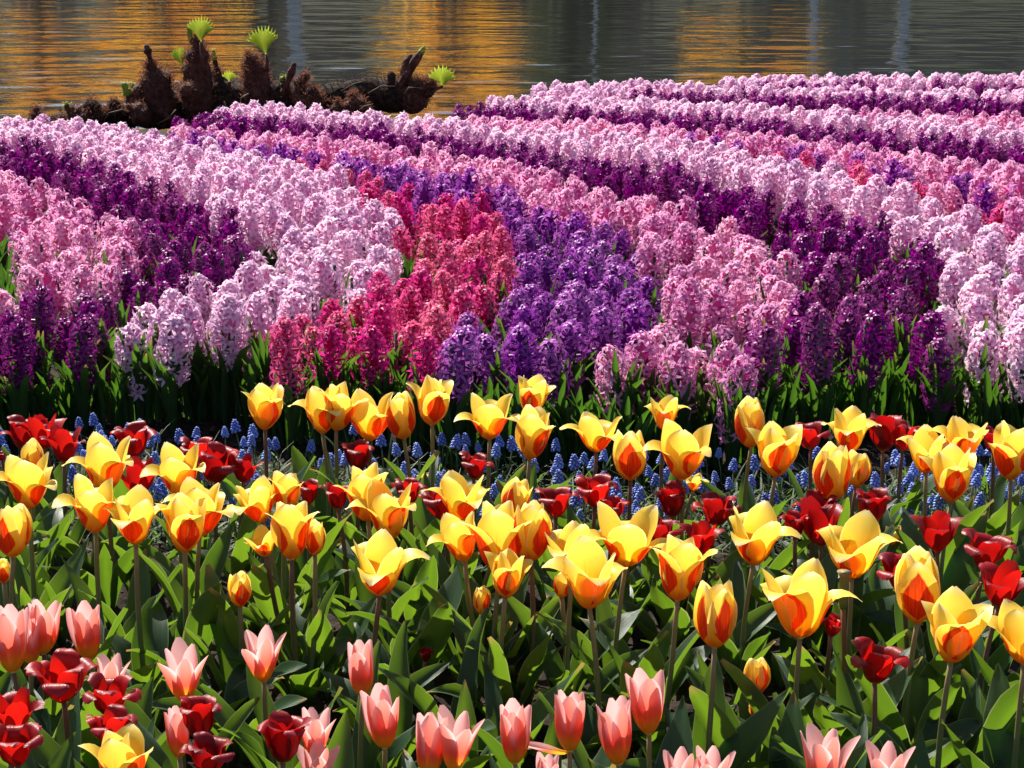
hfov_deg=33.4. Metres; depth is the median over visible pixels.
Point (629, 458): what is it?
yellow tulip
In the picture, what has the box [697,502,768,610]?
flowerless tulip
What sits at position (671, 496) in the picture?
red tulip
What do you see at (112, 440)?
grape hyacinth
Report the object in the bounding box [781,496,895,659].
red tulip
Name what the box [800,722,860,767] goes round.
pink tulip
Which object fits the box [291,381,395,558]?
yellow tulip
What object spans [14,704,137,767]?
red tulip
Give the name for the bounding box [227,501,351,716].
yellow tulip
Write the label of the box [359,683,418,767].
pink tulip
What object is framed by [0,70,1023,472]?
hyacinth bands
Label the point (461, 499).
yellow tulip
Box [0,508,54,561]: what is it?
flowerless tulip
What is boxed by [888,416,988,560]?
yellow tulip
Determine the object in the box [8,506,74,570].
flowerless tulip
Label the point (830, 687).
flowerless tulip
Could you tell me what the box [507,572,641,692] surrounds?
yellow tulip
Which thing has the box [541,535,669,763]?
yellow tulip
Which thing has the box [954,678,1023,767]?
flowerless tulip
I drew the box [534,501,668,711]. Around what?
yellow tulip
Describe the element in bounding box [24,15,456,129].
giant rhubarb
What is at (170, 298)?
hyacinth
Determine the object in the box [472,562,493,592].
flowerless tulip
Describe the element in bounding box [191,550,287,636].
flowerless tulip
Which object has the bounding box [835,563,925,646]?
flowerless tulip
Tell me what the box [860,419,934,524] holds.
red tulip
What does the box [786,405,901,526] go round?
yellow tulip
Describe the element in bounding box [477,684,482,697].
yellow tulip
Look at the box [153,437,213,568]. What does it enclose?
red tulip
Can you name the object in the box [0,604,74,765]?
pink tulip
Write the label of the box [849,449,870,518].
yellow tulip
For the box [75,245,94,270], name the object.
hyacinth
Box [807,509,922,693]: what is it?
yellow tulip
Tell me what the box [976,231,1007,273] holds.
hyacinth
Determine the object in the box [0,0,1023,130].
lake water
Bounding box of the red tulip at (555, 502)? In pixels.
[533,486,607,614]
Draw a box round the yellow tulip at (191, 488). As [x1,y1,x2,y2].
[139,476,263,671]
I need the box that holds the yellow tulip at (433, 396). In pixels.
[378,374,482,492]
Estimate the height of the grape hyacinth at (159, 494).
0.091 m
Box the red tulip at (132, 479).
[98,456,219,591]
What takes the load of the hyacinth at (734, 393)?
on the ground at (440, 679)
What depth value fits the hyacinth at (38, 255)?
3.89 m
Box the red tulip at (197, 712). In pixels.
[179,695,221,737]
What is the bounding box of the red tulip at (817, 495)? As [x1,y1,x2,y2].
[761,489,838,640]
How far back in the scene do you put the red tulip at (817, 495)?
2.23 m
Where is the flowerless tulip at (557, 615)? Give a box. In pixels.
[492,591,565,642]
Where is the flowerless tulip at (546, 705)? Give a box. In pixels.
[536,692,642,767]
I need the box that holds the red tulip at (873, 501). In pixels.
[814,487,900,583]
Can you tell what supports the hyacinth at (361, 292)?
on the ground at (440, 679)
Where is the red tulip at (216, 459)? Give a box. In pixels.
[154,441,255,575]
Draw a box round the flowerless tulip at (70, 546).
[34,513,122,576]
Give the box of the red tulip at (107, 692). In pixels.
[28,672,166,767]
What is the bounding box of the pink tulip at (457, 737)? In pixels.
[437,705,484,767]
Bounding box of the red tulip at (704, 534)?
[645,520,743,649]
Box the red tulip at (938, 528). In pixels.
[865,510,990,661]
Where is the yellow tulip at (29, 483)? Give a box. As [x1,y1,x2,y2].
[0,452,89,607]
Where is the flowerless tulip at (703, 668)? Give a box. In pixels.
[697,640,775,711]
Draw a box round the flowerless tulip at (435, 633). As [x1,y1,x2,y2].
[345,561,462,672]
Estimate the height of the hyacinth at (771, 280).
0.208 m
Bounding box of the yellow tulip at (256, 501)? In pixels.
[230,475,342,628]
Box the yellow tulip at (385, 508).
[333,478,428,657]
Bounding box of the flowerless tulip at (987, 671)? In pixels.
[971,649,1023,707]
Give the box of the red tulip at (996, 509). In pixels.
[931,426,1019,536]
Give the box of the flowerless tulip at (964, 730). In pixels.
[819,693,981,767]
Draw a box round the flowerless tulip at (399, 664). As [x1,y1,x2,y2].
[328,621,415,767]
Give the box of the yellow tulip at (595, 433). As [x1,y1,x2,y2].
[559,411,621,550]
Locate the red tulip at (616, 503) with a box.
[596,495,655,604]
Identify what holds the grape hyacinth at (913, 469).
on the ground at (440, 679)
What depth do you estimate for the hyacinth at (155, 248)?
3.99 m
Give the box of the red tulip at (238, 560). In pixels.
[188,453,263,603]
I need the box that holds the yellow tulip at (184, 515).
[126,492,220,663]
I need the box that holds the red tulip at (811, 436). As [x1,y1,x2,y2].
[775,421,836,550]
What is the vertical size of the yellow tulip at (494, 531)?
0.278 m
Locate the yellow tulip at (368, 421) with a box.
[310,388,440,541]
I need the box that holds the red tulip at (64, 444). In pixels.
[2,425,114,566]
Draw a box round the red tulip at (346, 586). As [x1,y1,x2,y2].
[294,482,400,627]
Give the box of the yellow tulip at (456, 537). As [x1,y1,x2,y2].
[422,511,537,660]
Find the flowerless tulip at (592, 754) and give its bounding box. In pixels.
[527,749,598,759]
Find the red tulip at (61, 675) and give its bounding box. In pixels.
[0,648,98,767]
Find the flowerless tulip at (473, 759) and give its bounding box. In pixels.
[415,680,531,767]
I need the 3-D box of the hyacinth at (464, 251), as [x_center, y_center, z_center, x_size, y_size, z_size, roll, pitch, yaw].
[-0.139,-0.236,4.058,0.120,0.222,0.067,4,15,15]
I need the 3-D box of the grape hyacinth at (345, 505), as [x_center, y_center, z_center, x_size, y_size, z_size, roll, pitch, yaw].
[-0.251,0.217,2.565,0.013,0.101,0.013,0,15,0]
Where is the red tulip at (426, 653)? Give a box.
[418,647,433,714]
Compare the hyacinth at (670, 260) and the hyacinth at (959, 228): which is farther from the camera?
the hyacinth at (959, 228)
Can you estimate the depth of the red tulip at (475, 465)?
2.38 m
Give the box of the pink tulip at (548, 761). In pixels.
[536,752,558,767]
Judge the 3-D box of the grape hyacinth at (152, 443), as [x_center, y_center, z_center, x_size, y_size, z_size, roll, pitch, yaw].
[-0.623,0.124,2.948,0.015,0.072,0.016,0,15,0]
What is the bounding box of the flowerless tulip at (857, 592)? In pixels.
[765,574,863,683]
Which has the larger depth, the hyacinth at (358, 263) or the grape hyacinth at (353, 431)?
the hyacinth at (358, 263)
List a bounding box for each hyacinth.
[0,289,20,337]
[0,309,23,344]
[0,316,37,450]
[0,325,34,418]
[0,434,5,462]
[1,444,10,460]
[6,248,32,293]
[9,235,31,291]
[11,331,52,397]
[13,293,59,361]
[15,265,52,320]
[18,295,59,376]
[22,230,55,279]
[23,282,57,357]
[35,262,70,359]
[44,315,100,383]
[45,317,109,433]
[48,216,76,270]
[50,261,73,357]
[51,250,91,294]
[56,291,99,329]
[58,264,99,325]
[60,247,94,300]
[68,465,77,497]
[70,224,99,275]
[73,299,118,340]
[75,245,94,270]
[75,417,83,446]
[76,441,82,473]
[79,312,122,394]
[80,449,89,479]
[89,412,98,431]
[91,262,118,301]
[91,264,123,325]
[93,235,123,275]
[96,423,103,431]
[97,293,129,370]
[103,321,158,400]
[109,435,116,446]
[110,241,140,307]
[115,217,140,256]
[115,268,149,321]
[126,280,155,324]
[130,302,157,340]
[133,305,170,357]
[136,232,161,279]
[136,256,155,301]
[141,223,167,246]
[141,312,194,435]
[145,233,169,286]
[146,257,179,306]
[146,438,154,453]
[148,426,154,455]
[148,481,157,532]
[150,280,177,310]
[150,451,159,478]
[152,248,182,288]
[153,484,163,535]
[154,432,160,455]
[155,256,185,294]
[156,477,162,518]
[158,287,183,314]
[159,482,167,522]
[168,240,197,293]
[173,296,215,416]
[174,273,211,300]
[174,428,183,445]
[175,233,198,274]
[185,272,215,329]
[190,241,216,296]
[192,426,200,437]
[193,435,199,441]
[200,472,205,487]
[201,248,232,303]
[202,293,249,420]
[203,308,239,366]
[209,251,232,283]
[210,279,244,335]
[218,233,241,278]
[221,426,228,445]
[225,235,253,282]
[227,498,237,537]
[230,419,240,448]
[233,260,266,312]
[235,299,250,398]
[238,449,245,458]
[240,322,281,385]
[240,436,246,452]
[242,291,276,371]
[243,251,270,274]
[246,447,252,457]
[247,424,258,464]
[247,434,255,464]
[257,264,285,288]
[260,282,283,333]
[261,448,270,461]
[265,518,270,527]
[266,273,292,306]
[267,315,312,458]
[267,438,274,470]
[271,437,280,471]
[275,228,304,270]
[275,239,297,269]
[276,281,312,322]
[276,292,313,353]
[277,243,306,279]
[285,252,315,283]
[286,267,331,309]
[287,280,327,337]
[288,271,319,333]
[289,314,320,420]
[300,231,324,261]
[300,326,356,385]
[304,247,321,276]
[306,439,315,467]
[308,254,350,317]
[311,244,345,323]
[312,324,364,435]
[314,297,347,349]
[317,458,322,468]
[320,310,354,381]
[329,230,356,270]
[329,453,334,477]
[331,256,349,281]
[334,449,341,479]
[338,288,370,326]
[340,326,393,386]
[340,454,348,481]
[341,259,369,295]
[341,452,350,480]
[342,265,375,309]
[342,295,369,344]
[343,500,348,510]
[349,230,371,264]
[349,424,358,441]
[352,281,395,351]
[355,324,404,405]
[363,243,395,282]
[364,299,396,371]
[366,270,395,370]
[370,262,395,296]
[375,434,386,467]
[383,249,403,296]
[383,319,429,398]
[388,297,423,347]
[391,278,432,332]
[392,443,401,466]
[395,284,426,382]
[400,461,406,476]
[402,232,440,277]
[404,333,442,458]
[407,266,435,319]
[409,263,436,311]
[411,257,436,298]
[412,442,422,472]
[414,299,447,350]
[420,303,453,375]
[425,257,462,338]
[431,234,445,270]
[431,239,465,269]
[431,337,469,375]
[432,270,466,339]
[434,239,471,292]
[434,326,481,469]
[435,472,442,486]
[437,238,477,300]
[437,432,446,466]
[441,281,478,311]
[442,325,484,397]
[446,296,473,332]
[447,286,479,350]
[450,434,460,472]
[452,310,502,362]
[460,234,477,264]
[461,257,491,284]
[461,432,470,474]
[462,444,468,474]
[463,253,490,327]
[469,230,495,279]
[471,333,515,400]
[472,282,497,344]
[475,442,481,452]
[477,287,533,359]
[483,270,511,336]
[486,224,519,292]
[490,484,497,503]
[491,255,519,301]
[491,443,500,477]
[494,229,514,283]
[494,434,504,481]
[494,475,502,493]
[496,324,546,393]
[498,319,541,356]
[500,327,542,376]
[505,283,542,322]
[506,304,552,369]
[507,435,516,477]
[509,261,543,298]
[511,252,531,284]
[514,224,543,262]
[516,252,551,285]
[517,447,524,464]
[530,291,556,361]
[531,253,559,310]
[531,458,538,472]
[532,492,539,499]
[533,337,584,422]
[534,279,555,337]
[536,244,562,288]
[537,299,575,342]
[538,318,591,387]
[549,465,556,484]
[550,319,596,399]
[551,279,578,310]
[551,438,560,454]
[552,260,585,302]
[552,290,575,323]
[552,469,564,483]
[553,246,588,283]
[553,454,563,469]
[555,217,583,262]
[558,229,591,270]
[565,280,613,405]
[567,237,600,264]
[569,454,580,484]
[569,490,581,513]
[574,263,602,314]
[575,471,584,518]
[576,509,583,520]
[577,243,607,294]
[579,452,588,474]
[580,496,586,523]
[587,221,617,254]
[587,287,617,385]
[587,304,628,400]
[587,344,645,429]
[587,456,597,477]
[591,301,649,356]
[596,239,623,274]
[598,275,624,326]
[599,253,627,289]
[599,449,607,470]
[602,262,631,311]
[610,481,622,496]
[613,287,642,329]
[617,264,644,288]
[621,330,665,431]
[622,498,626,520]
[623,254,642,285]
[624,328,670,415]
[626,298,659,347]
[631,488,635,518]
[631,500,639,511]
[633,275,663,330]
[634,234,666,325]
[634,483,639,502]
[634,486,644,508]
[637,214,667,260]
[640,231,664,272]
[643,450,648,483]
[645,466,653,503]
[650,473,658,502]
[651,341,700,423]
[652,261,705,293]
[653,323,684,388]
[655,239,680,318]
[655,346,714,430]
[656,276,698,339]
[656,454,664,464]
[656,499,662,516]
[663,467,669,487]
[664,264,696,317]
[668,277,707,362]
[672,221,703,272]
[684,480,689,512]
[688,469,698,513]
[692,277,720,338]
[693,234,724,276]
[693,292,739,349]
[694,284,735,363]
[697,256,724,291]
[698,461,704,476]
[698,477,707,519]
[705,324,745,392]
[707,341,751,450]
[711,471,719,526]
[712,352,767,476]
[714,260,749,312]
[715,215,739,271]
[715,447,721,487]
[718,243,732,273]
[725,234,745,270]
[725,477,733,495]
[727,495,737,548]
[728,279,764,340]
[728,458,737,495]
[731,303,773,355]
[733,235,758,276]
[734,242,765,277]
[738,248,766,298]
[742,328,799,392]
[747,302,783,363]
[749,323,785,413]
[749,474,755,488]
[750,259,782,304]
[750,454,759,492]
[752,245,781,271]
[753,240,773,259]
[753,274,781,317]
[760,493,769,501]
[766,280,796,314]
[769,231,794,278]
[769,489,779,506]
[770,234,812,254]
[772,299,798,369]
[773,284,799,315]
[774,248,815,293]
[775,316,806,393]
[776,476,781,522]
[777,471,786,504]
[782,327,847,422]
[785,290,814,367]
[785,302,840,451]
[786,463,793,504]
[789,505,800,569]
[791,231,816,288]
[795,249,824,289]
[796,474,800,500]
[799,252,827,300]
[801,470,812,496]
[808,273,841,324]
[812,446,820,487]
[814,226,839,265]
[816,265,851,295]
[819,310,836,351]
[823,252,854,318]
[828,307,863,399]
[829,294,863,355]
[832,228,845,251]
[834,293,876,331]
[835,309,893,447]
[837,231,860,271]
[843,237,875,302]
[847,485,853,498]
[855,278,886,316]
[856,229,885,276]
[856,294,888,371]
[862,271,892,302]
[870,471,879,487]
[872,257,900,295]
[873,231,890,272]
[880,284,916,328]
[880,313,920,382]
[881,285,919,357]
[883,259,928,326]
[884,462,889,485]
[890,449,898,494]
[893,235,923,284]
[894,454,905,499]
[895,483,903,493]
[896,237,933,319]
[900,216,945,257]
[900,309,954,428]
[902,471,912,493]
[903,498,914,514]
[907,482,914,492]
[908,462,918,482]
[910,239,938,339]
[910,260,937,327]
[913,338,971,435]
[918,500,922,516]
[927,493,934,517]
[927,504,930,515]
[929,304,967,407]
[930,258,946,304]
[933,226,959,302]
[933,495,944,510]
[936,263,966,323]
[936,493,947,510]
[938,226,969,252]
[938,247,957,271]
[940,252,970,303]
[946,251,980,301]
[949,223,970,251]
[955,315,1005,382]
[956,282,998,320]
[958,328,1010,407]
[960,274,994,333]
[962,226,1001,258]
[964,294,1007,342]
[967,235,989,273]
[970,469,976,498]
[970,473,980,508]
[974,461,979,500]
[974,491,984,506]
[975,266,987,281]
[975,443,984,463]
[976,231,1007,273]
[978,464,983,491]
[982,261,1011,344]
[985,448,990,492]
[985,464,996,500]
[985,472,990,511]
[987,264,1008,287]
[992,317,1023,418]
[993,274,1023,338]
[1000,292,1023,351]
[1001,243,1022,261]
[1001,304,1023,337]
[1002,245,1023,277]
[1004,309,1023,345]
[1004,488,1007,528]
[1005,322,1023,429]
[1010,249,1023,286]
[1015,233,1023,245]
[1017,474,1023,495]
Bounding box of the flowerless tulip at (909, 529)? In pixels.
[880,499,993,622]
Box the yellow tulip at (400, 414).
[343,391,414,547]
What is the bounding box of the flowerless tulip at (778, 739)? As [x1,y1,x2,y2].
[770,692,802,767]
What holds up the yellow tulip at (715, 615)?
on the ground at (440, 679)
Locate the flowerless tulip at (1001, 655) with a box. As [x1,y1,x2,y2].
[926,619,1011,691]
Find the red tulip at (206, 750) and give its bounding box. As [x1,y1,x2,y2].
[178,731,234,767]
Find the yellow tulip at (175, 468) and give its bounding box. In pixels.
[138,442,231,603]
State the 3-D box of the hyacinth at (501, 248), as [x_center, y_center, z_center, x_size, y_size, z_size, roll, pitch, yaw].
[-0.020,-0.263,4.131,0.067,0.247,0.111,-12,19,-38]
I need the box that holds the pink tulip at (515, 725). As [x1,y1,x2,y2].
[489,698,559,767]
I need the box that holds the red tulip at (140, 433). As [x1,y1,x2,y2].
[110,420,157,532]
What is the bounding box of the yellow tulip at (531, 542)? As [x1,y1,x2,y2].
[464,500,555,707]
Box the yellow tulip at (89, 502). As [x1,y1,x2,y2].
[51,474,181,666]
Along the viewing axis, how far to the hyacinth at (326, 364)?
3.11 m
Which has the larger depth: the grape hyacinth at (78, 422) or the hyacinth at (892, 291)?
the hyacinth at (892, 291)
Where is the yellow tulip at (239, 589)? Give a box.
[183,564,306,699]
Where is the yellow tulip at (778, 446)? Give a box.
[745,421,810,604]
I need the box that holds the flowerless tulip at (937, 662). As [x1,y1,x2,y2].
[869,580,981,708]
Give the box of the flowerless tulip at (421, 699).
[378,607,495,730]
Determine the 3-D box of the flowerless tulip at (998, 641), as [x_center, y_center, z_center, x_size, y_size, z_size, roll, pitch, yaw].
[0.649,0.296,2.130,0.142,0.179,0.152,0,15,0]
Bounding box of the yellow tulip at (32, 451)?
[21,438,73,576]
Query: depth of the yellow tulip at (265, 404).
2.54 m
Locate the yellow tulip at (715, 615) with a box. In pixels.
[607,580,791,767]
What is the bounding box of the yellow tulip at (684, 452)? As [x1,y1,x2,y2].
[641,418,758,610]
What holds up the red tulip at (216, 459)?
on the ground at (440, 679)
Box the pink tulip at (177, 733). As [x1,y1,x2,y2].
[137,705,188,767]
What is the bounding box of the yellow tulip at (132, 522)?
[103,484,176,698]
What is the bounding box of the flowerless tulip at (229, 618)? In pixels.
[207,587,312,649]
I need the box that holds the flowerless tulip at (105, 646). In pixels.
[37,595,127,711]
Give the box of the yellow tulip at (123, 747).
[78,723,152,767]
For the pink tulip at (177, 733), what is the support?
on the ground at (440, 679)
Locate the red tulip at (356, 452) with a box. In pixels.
[340,439,373,555]
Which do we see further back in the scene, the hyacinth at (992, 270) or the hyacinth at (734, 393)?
the hyacinth at (992, 270)
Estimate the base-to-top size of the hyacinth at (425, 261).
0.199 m
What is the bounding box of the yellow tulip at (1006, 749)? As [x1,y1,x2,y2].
[941,599,1023,767]
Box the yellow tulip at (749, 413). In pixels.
[700,395,792,541]
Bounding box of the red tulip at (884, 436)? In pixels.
[867,413,928,532]
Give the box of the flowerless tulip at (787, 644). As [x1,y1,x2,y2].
[748,553,837,689]
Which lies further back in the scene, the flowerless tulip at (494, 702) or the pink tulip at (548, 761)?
the flowerless tulip at (494, 702)
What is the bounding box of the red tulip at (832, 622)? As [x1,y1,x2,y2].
[775,612,890,730]
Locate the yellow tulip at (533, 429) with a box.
[481,404,573,557]
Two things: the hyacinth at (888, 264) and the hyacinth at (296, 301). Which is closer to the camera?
the hyacinth at (296, 301)
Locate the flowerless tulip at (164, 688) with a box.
[122,651,220,727]
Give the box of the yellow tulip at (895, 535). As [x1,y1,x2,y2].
[885,525,900,546]
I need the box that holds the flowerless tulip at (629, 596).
[608,567,661,643]
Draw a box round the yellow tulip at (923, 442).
[896,424,958,557]
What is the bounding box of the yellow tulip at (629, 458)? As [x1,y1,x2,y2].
[606,430,648,630]
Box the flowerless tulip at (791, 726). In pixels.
[768,691,884,767]
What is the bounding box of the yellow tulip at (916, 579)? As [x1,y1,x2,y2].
[845,545,965,749]
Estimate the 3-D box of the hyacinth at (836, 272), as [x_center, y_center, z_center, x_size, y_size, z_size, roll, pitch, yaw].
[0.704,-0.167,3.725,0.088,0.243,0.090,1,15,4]
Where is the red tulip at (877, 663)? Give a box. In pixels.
[832,636,950,767]
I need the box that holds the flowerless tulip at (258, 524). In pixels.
[236,510,313,567]
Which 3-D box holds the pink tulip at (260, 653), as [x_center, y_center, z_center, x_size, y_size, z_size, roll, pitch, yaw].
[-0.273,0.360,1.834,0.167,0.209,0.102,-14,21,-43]
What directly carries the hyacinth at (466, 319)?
on the ground at (440, 679)
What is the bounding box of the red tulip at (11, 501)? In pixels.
[0,451,18,508]
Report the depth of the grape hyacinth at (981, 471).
2.80 m
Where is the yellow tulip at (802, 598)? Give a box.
[720,558,861,747]
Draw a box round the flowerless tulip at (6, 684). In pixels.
[0,671,13,695]
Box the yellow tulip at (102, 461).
[37,431,160,623]
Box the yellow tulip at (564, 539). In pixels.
[533,520,648,710]
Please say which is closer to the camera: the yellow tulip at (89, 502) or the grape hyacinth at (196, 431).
the yellow tulip at (89, 502)
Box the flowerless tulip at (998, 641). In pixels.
[963,561,1023,673]
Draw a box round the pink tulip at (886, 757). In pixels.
[866,740,915,767]
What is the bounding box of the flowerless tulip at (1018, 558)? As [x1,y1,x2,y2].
[975,518,1023,574]
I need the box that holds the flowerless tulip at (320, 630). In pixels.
[280,595,376,698]
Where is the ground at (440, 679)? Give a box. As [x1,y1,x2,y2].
[0,129,1023,767]
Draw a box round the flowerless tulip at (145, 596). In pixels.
[78,549,177,637]
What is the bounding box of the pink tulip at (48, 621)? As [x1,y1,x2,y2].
[9,599,92,718]
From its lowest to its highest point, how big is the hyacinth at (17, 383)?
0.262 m
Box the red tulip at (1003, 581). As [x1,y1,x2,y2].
[905,559,1023,732]
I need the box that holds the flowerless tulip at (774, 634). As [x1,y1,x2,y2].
[731,579,785,643]
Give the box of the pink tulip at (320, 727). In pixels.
[277,707,353,767]
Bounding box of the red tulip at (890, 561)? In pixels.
[876,552,988,709]
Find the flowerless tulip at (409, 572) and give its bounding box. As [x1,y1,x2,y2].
[333,524,426,613]
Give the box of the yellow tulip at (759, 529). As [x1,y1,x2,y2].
[687,500,801,703]
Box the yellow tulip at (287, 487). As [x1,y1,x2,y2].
[244,471,351,620]
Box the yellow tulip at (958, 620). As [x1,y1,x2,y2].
[829,586,999,767]
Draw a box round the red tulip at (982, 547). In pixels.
[961,528,1023,645]
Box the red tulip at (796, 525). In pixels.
[707,509,838,622]
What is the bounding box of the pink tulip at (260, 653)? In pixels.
[199,625,342,767]
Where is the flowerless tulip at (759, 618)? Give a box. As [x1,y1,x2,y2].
[641,602,776,685]
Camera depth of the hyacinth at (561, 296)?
3.56 m
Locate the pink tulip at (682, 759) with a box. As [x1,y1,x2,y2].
[605,746,702,767]
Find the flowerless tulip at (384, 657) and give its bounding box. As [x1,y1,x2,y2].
[342,621,420,685]
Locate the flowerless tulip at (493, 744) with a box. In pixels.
[471,719,561,767]
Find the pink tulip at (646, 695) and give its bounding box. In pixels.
[588,667,692,767]
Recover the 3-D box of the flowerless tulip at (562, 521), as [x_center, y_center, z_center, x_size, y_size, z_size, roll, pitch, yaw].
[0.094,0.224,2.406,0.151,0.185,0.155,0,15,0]
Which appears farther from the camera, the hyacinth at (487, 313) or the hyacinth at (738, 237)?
the hyacinth at (738, 237)
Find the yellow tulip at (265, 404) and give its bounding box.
[219,383,315,557]
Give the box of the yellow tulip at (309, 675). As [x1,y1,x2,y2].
[271,519,338,694]
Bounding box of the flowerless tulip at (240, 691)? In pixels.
[159,628,284,734]
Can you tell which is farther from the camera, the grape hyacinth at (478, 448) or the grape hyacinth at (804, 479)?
the grape hyacinth at (478, 448)
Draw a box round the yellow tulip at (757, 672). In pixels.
[684,657,813,767]
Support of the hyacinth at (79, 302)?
on the ground at (440, 679)
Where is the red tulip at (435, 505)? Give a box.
[399,488,479,637]
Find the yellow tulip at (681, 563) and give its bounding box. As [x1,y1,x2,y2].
[604,534,736,759]
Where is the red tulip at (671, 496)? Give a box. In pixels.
[634,480,728,630]
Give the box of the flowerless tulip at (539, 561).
[495,480,600,577]
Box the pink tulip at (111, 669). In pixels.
[80,653,152,767]
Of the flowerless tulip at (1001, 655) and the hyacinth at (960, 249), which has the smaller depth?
the flowerless tulip at (1001, 655)
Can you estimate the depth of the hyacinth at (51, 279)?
3.66 m
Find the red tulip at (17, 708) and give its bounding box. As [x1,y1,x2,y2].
[0,687,75,767]
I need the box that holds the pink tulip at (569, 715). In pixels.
[529,689,611,767]
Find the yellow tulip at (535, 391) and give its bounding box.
[495,374,577,503]
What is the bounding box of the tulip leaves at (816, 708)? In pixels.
[773,569,922,749]
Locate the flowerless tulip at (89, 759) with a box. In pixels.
[30,684,144,767]
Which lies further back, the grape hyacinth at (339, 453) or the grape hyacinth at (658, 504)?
the grape hyacinth at (339, 453)
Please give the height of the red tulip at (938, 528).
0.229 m
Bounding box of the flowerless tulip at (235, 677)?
[152,664,306,766]
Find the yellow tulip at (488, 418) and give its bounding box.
[454,392,525,566]
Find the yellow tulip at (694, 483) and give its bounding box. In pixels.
[678,473,708,539]
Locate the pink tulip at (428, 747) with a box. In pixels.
[401,712,447,767]
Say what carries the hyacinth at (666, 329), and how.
on the ground at (440, 679)
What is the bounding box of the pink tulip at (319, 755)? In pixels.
[296,738,340,767]
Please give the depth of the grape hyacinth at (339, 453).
2.87 m
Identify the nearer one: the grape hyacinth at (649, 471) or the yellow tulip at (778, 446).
the yellow tulip at (778, 446)
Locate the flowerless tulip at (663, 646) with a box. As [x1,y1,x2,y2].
[578,618,672,749]
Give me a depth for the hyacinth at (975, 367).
3.15 m
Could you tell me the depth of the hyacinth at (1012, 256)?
3.97 m
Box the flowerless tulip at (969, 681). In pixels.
[961,669,1023,764]
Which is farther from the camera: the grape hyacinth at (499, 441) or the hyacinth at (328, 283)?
the hyacinth at (328, 283)
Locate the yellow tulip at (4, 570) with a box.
[0,558,37,672]
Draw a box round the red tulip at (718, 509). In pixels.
[691,491,771,645]
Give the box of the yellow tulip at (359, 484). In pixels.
[302,462,428,645]
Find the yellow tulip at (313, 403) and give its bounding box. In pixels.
[271,386,348,533]
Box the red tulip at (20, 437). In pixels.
[0,414,61,496]
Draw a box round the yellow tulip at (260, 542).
[243,524,326,661]
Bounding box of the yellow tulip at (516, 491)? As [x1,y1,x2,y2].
[414,477,532,615]
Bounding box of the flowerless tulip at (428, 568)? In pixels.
[382,555,483,624]
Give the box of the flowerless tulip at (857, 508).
[849,491,930,553]
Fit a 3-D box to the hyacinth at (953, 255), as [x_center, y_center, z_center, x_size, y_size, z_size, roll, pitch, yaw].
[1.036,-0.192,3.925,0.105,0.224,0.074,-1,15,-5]
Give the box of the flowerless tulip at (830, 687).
[810,640,909,710]
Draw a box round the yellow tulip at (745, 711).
[738,693,763,761]
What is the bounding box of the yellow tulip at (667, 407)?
[644,394,698,537]
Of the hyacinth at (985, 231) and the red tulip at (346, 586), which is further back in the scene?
the hyacinth at (985, 231)
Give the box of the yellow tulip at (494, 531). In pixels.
[458,500,564,695]
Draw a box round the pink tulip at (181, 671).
[124,637,259,767]
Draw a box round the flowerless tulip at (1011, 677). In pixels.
[988,657,1020,681]
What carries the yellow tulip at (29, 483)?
on the ground at (440, 679)
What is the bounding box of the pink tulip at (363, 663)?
[325,639,437,767]
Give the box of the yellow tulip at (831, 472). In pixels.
[779,441,902,588]
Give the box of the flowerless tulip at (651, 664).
[578,616,711,702]
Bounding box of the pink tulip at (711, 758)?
[696,745,735,767]
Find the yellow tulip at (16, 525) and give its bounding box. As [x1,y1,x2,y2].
[0,503,71,688]
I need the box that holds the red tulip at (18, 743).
[0,722,43,767]
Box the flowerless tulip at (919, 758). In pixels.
[906,726,930,767]
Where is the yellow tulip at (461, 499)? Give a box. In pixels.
[391,470,499,667]
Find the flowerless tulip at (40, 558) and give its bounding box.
[15,538,58,603]
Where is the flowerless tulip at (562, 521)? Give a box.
[534,486,614,561]
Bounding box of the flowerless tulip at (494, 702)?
[478,654,585,767]
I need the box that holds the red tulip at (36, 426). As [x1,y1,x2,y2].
[1,414,70,518]
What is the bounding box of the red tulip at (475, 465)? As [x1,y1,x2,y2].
[403,451,533,571]
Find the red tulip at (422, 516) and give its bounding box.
[346,471,445,583]
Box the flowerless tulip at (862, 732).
[770,713,867,767]
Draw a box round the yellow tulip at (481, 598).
[407,573,528,702]
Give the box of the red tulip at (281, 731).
[257,710,311,767]
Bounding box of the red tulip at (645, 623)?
[610,516,694,663]
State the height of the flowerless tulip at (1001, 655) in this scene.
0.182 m
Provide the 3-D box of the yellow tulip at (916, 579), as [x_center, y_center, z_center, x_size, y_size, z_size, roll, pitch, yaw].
[0.436,0.306,1.888,0.126,0.278,0.159,4,15,14]
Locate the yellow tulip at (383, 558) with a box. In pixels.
[319,529,451,729]
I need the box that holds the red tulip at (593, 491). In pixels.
[523,473,618,633]
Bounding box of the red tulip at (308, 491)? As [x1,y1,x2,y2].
[247,478,351,607]
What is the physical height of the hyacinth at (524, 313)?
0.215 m
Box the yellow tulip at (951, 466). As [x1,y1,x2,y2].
[892,443,986,595]
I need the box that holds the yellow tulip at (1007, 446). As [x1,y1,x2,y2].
[946,420,1023,573]
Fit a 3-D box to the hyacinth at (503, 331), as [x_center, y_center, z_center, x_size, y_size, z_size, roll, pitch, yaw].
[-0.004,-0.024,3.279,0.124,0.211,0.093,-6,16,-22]
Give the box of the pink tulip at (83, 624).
[66,600,210,712]
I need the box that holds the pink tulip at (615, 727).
[573,695,655,767]
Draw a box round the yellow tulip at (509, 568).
[426,548,566,717]
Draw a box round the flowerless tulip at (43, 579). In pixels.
[18,545,84,647]

